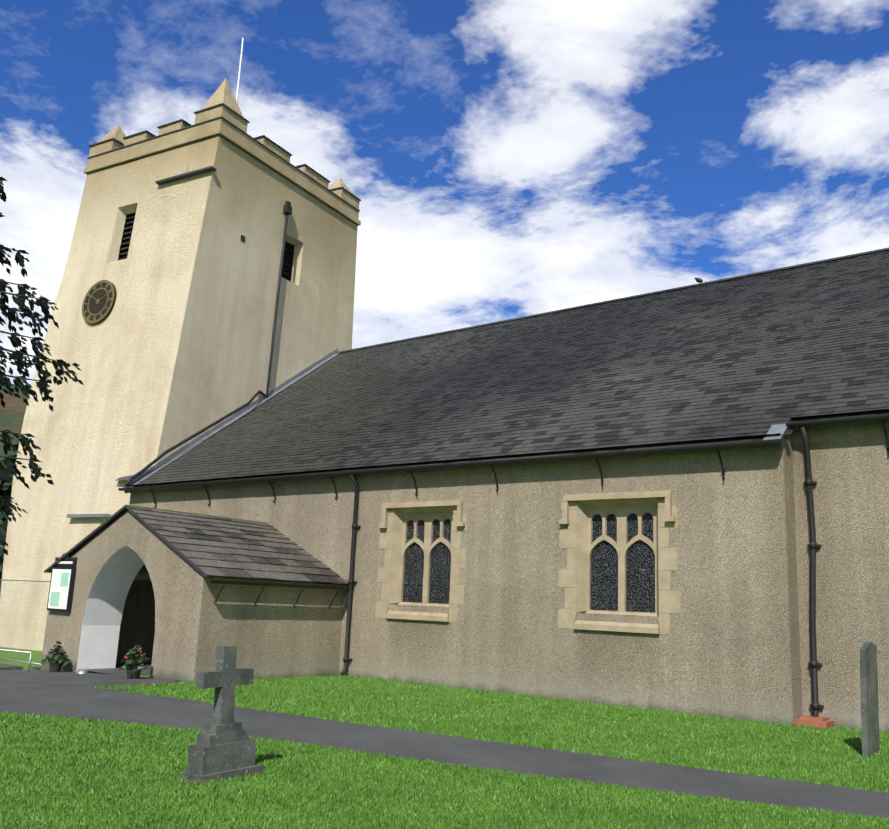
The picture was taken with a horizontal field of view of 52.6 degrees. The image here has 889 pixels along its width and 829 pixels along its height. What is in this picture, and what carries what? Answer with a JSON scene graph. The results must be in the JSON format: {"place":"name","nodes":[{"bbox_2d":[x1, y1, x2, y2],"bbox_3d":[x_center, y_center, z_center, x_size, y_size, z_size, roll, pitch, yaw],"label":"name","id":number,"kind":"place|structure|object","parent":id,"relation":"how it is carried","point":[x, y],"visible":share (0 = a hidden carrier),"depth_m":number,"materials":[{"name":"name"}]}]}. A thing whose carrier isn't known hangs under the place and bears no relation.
{"place":"outdoors","nodes":[
{"label":"outdoors","id":0,"kind":"place"},
{"bbox_2d":[0,384,30,467],"bbox_3d":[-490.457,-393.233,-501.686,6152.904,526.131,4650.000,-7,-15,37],"label":"distant hills","id":1,"kind":"structure","parent":0,"point":[12,412],"depth_m":1262.71,"materials":[{"name":"green plant"}]},
{"bbox_2d":[0,647,888,828],"bbox_3d":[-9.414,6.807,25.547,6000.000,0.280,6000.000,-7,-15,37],"label":"ground","id":2,"kind":"structure","parent":0,"point":[24,657],"depth_m":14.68,"materials":[{"name":"green plant"}]},
{"bbox_2d":[0,545,4,592],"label":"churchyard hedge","id":3,"kind":"object","parent":2,"relation":"on","point":[1,558],"depth_m":32.65,"materials":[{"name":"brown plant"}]},
{"bbox_2d":[0,530,5,557],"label":"tree","id":4,"kind":"object","parent":2,"relation":"on","point":[3,537],"depth_m":34.23,"materials":[{"name":"green plant"}]},
{"bbox_2d":[0,442,18,536],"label":"tree","id":5,"kind":"object","parent":2,"relation":"on","point":[6,480],"visible":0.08,"depth_m":37.67,"materials":[{"name":"green plant"}]},
{"bbox_2d":[0,663,22,669],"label":"stone slab","id":6,"kind":"structure","parent":2,"relation":"on","point":[7,667],"depth_m":20.18,"materials":[{"name":"grey stone"}]},
{"bbox_2d":[0,579,49,671],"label":"fence","id":7,"kind":"object","parent":2,"relation":"on","point":[30,662],"visible":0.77,"depth_m":21.64,"materials":[{"name":"grey galvanised steel"}]},
{"bbox_2d":[0,177,83,554],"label":"tree","id":8,"kind":"object","parent":2,"relation":"on","point":[20,363],"visible":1,"depth_m":12.92,"materials":[{"name":"green plant"}]},
{"bbox_2d":[0,38,360,650],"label":"church tower","id":9,"kind":"structure","parent":2,"relation":"on","point":[177,239],"depth_m":30.50,"materials":[{"name":"beige stone"}]},
{"bbox_2d":[82,280,116,323],"bbox_3d":[-11.874,-3.866,30.940,1.600,1.604,0.238,-4,-14,30],"label":"tower clock","id":10,"kind":"object","parent":9,"relation":"attached to","point":[99,301],"visible":0.92,"depth_m":30.85,"materials":[{"name":"brown metal"}]},
{"bbox_2d":[40,510,344,681],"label":"porch walls","id":11,"kind":"structure","parent":2,"relation":"on","point":[274,633],"depth_m":19.12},
{"bbox_2d":[47,553,76,611],"bbox_3d":[-8.725,3.819,20.532,0.880,1.302,0.110,-7,-15,37],"label":"notice board","id":12,"kind":"object","parent":11,"relation":"attached to","point":[61,589],"visible":0.88,"depth_m":20.42,"materials":[{"name":"white metal"}]},
{"bbox_2d":[116,580,154,663],"bbox_3d":[-7.529,5.043,21.888,0.080,1.970,1.700,-7,-15,37],"label":"porch door","id":13,"kind":"structure","parent":11,"relation":"in","point":[137,625],"depth_m":21.96,"materials":[{"name":"brown wood"}]},
{"bbox_2d":[44,505,348,584],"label":"porch roof","id":14,"kind":"structure","parent":11,"relation":"on","point":[212,546],"depth_m":19.79,"materials":[{"name":"grey stone"}]},
{"bbox_2d":[207,580,353,608],"bbox_3d":[-3.408,3.795,18.882,0.342,0.499,4.004,-7,-15,37],"label":"porch gutter","id":15,"kind":"object","parent":11,"relation":"attached to","point":[223,582],"visible":0.98,"depth_m":18.58,"materials":[{"name":"black metal"}]},
{"bbox_2d":[185,778,212,785],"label":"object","id":16,"kind":"object","parent":2,"relation":"on","point":[196,780],"visible":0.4,"depth_m":7.84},
{"bbox_2d":[179,646,262,780],"bbox_3d":[-2.034,2.772,8.339,0.300,1.210,0.720,-8,-14,37],"label":"grave cross","id":17,"kind":"object","parent":2,"relation":"on","point":[224,746],"visible":0.94,"depth_m":8.27,"materials":[{"name":"stone"}]},
{"bbox_2d":[0,670,888,818],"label":"footpath","id":18,"kind":"structure","parent":2,"relation":"on","point":[63,694],"depth_m":10.61,"materials":[{"name":"grey asphalt"}]},
{"bbox_2d":[42,641,69,671],"bbox_3d":[-8.434,5.265,19.549,0.535,0.658,0.569,-7,-15,37],"label":"flower pot","id":19,"kind":"object","parent":18,"relation":"on","point":[57,659],"visible":1,"depth_m":19.46,"materials":[{"name":"grey"}]},
{"bbox_2d":[76,669,88,673],"bbox_3d":[-7.703,5.472,19.149,0.260,0.070,0.260,-7,-15,37],"label":"dog bowl","id":20,"kind":"object","parent":18,"relation":"on","point":[81,671],"visible":0.96,"depth_m":19.06,"materials":[{"name":"grey metal"}]},
{"bbox_2d":[119,644,149,678],"bbox_3d":[-6.073,4.861,17.706,0.561,0.676,0.562,-7,-15,37],"label":"flower pot","id":21,"kind":"object","parent":18,"relation":"on","point":[134,665],"visible":1,"depth_m":17.61,"materials":[{"name":"grey"}]},
{"bbox_2d":[129,409,888,731],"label":"nave walls","id":22,"kind":"structure","parent":2,"relation":"on","point":[734,643],"depth_m":15.90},
{"bbox_2d":[115,252,888,492],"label":"nave roof deck","id":23,"kind":"structure","parent":22,"relation":"on","point":[341,354],"depth_m":20.78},
{"bbox_2d":[134,247,888,486],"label":"nave roof slates","id":24,"kind":"object","parent":23,"relation":"on","point":[666,407],"visible":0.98,"depth_m":22.01,"materials":[{"name":"grey stone"}]},
{"bbox_2d":[124,348,786,487],"bbox_3d":[-2.702,-1.607,23.490,22.041,6.860,8.237,-19,-25,60],"label":"lead flashing","id":25,"kind":"object","parent":24,"relation":"on","point":[773,429],"visible":0.94,"depth_m":29.30,"materials":[{"name":"grey metal"}]},
{"bbox_2d":[695,277,706,282],"bbox_3d":[7.536,-3.946,26.496,0.420,0.243,0.126,-7,-15,37],"label":"bird","id":26,"kind":"object","parent":24,"relation":"on","point":[699,280],"visible":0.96,"depth_m":26.47},
{"bbox_2d":[118,201,888,716],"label":"rainwater goods","id":27,"kind":"object","parent":22,"relation":"attached to","point":[812,545],"visible":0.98,"depth_m":17.53,"materials":[{"name":"black metal"}]},
{"bbox_2d":[375,490,679,633],"bbox_3d":[1.391,2.935,18.040,7.100,2.518,0.400,-7,-15,37],"label":"window surround","id":28,"kind":"object","parent":22,"relation":"attached to","point":[575,538],"depth_m":17.15,"materials":[{"name":"beige stone"}]},
{"bbox_2d":[403,513,654,612],"bbox_3d":[1.486,2.913,18.178,6.056,1.948,0.001,-7,-15,37],"label":"window glass","id":29,"kind":"object","parent":28,"relation":"in","point":[640,576],"depth_m":17.00,"materials":[{"name":"grey glass"}]},
{"bbox_2d":[794,715,834,728],"bbox_3d":[5.848,4.888,14.235,0.500,0.190,0.460,-7,-15,37],"label":"brick base","id":30,"kind":"object","parent":2,"relation":"on","point":[818,721],"visible":0.75,"depth_m":14.10,"materials":[{"name":"brick"}]},
{"bbox_2d":[860,641,879,756],"bbox_3d":[5.436,3.646,11.499,0.070,1.450,0.600,-5,-14,38],"label":"slate headstone","id":31,"kind":"object","parent":2,"relation":"on","point":[869,700],"visible":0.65,"depth_m":11.38,"materials":[{"name":"stone"}]},
{"bbox_2d":[0,0,888,385],"label":"sky","id":32,"kind":"structure","parent":0,"point":[503,159],"materials":[{"name":"blue"}]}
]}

